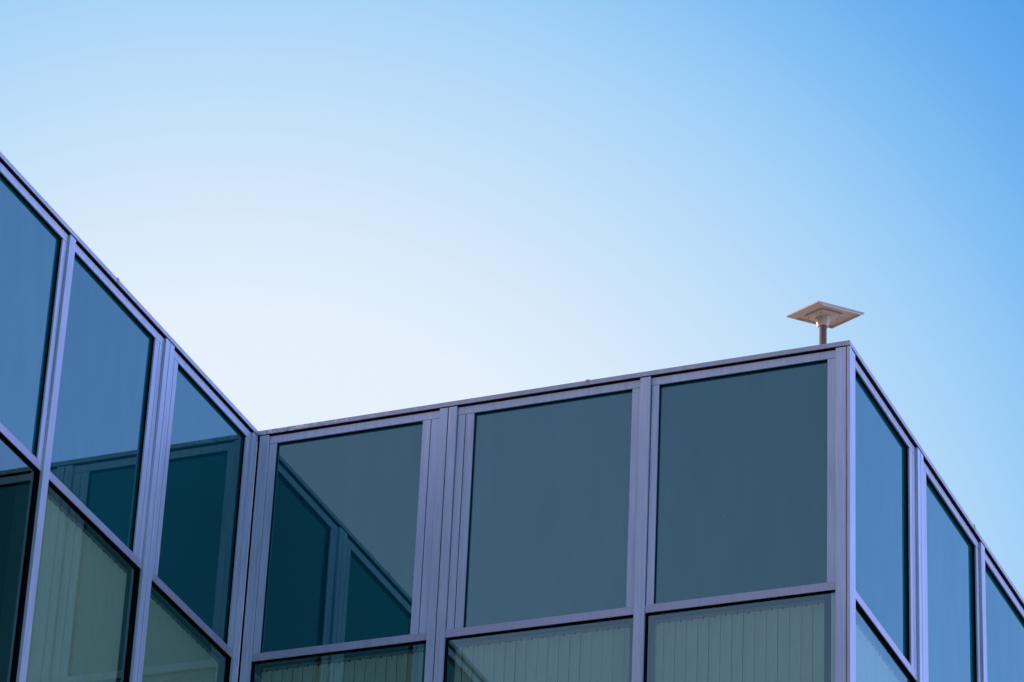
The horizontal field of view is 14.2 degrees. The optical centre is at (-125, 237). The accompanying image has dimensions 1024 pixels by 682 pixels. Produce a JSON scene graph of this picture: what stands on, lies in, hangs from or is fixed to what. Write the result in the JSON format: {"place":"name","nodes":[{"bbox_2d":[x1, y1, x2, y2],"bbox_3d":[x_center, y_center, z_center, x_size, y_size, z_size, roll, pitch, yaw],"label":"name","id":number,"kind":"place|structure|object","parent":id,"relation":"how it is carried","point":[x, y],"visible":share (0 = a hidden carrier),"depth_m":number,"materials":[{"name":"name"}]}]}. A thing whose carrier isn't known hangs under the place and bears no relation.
{"place":"outdoors","nodes":[
{"label":"outdoors","id":0,"kind":"place"},
{"bbox_2d":[0,152,1023,681],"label":"office building","id":1,"kind":"structure","parent":0,"point":[142,450],"depth_m":27.45,"materials":[{"name":"glass"}]},
{"bbox_2d":[0,437,39,681],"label":"window","id":2,"kind":"structure","parent":1,"relation":"in","point":[15,588],"depth_m":25.76,"materials":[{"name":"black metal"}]},
{"bbox_2d":[26,492,126,681],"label":"vertical blind","id":3,"kind":"object","parent":1,"relation":"attached to","point":[78,608],"visible":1,"depth_m":26.38,"materials":[{"name":"green fabric"}]},
{"bbox_2d":[48,484,140,681],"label":"window","id":4,"kind":"structure","parent":1,"relation":"in","point":[133,576],"depth_m":26.87,"materials":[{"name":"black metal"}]},
{"bbox_2d":[142,593,218,681],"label":"vertical blind","id":5,"kind":"object","parent":1,"relation":"attached to","point":[176,650],"visible":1,"depth_m":27.54,"materials":[{"name":"green fabric"}]},
{"bbox_2d":[151,585,230,681],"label":"window","id":6,"kind":"structure","parent":1,"relation":"in","point":[223,675],"depth_m":27.93,"materials":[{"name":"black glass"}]},
{"bbox_2d":[250,643,425,681],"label":"window","id":7,"kind":"structure","parent":1,"relation":"in","point":[256,669],"depth_m":27.91,"materials":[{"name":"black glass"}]},
{"bbox_2d":[262,648,423,681],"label":"vertical blind","id":8,"kind":"object","parent":1,"relation":"attached to","point":[346,674],"visible":1,"depth_m":27.78,"materials":[{"name":"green fabric"}]},
{"bbox_2d":[443,618,632,681],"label":"window","id":9,"kind":"structure","parent":1,"relation":"in","point":[450,646],"depth_m":27.25,"materials":[{"name":"black glass"}]},
{"bbox_2d":[454,623,629,681],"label":"vertical blind","id":10,"kind":"object","parent":1,"relation":"attached to","point":[606,657],"visible":1,"depth_m":27.05,"materials":[{"name":"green fabric"}]},
{"bbox_2d":[643,593,830,681],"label":"window","id":11,"kind":"structure","parent":1,"relation":"in","point":[650,625],"depth_m":26.59,"materials":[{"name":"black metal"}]},
{"bbox_2d":[654,599,824,681],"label":"vertical blind","id":12,"kind":"object","parent":1,"relation":"attached to","point":[794,651],"visible":1,"depth_m":26.36,"materials":[{"name":"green fabric"}]},
{"bbox_2d":[786,301,863,344],"bbox_3d":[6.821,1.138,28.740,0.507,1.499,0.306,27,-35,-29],"label":"satellite dish","id":13,"kind":"object","parent":1,"relation":"on","point":[823,316],"visible":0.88,"depth_m":29.02,"materials":[{"name":"white plastic"}]},
{"bbox_2d":[856,619,902,681],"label":"vertical blind","id":14,"kind":"object","parent":1,"relation":"attached to","point":[873,664],"visible":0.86,"depth_m":26.55,"materials":[{"name":"blue fabric"}]},
{"bbox_2d":[856,608,909,681],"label":"window","id":15,"kind":"structure","parent":1,"relation":"in","point":[861,620],"depth_m":26.73,"materials":[{"name":"blue glass"}]},
{"bbox_2d":[0,0,1023,598],"label":"sky","id":16,"kind":"structure","parent":0,"point":[335,209],"materials":[{"name":"blue"}]}
]}

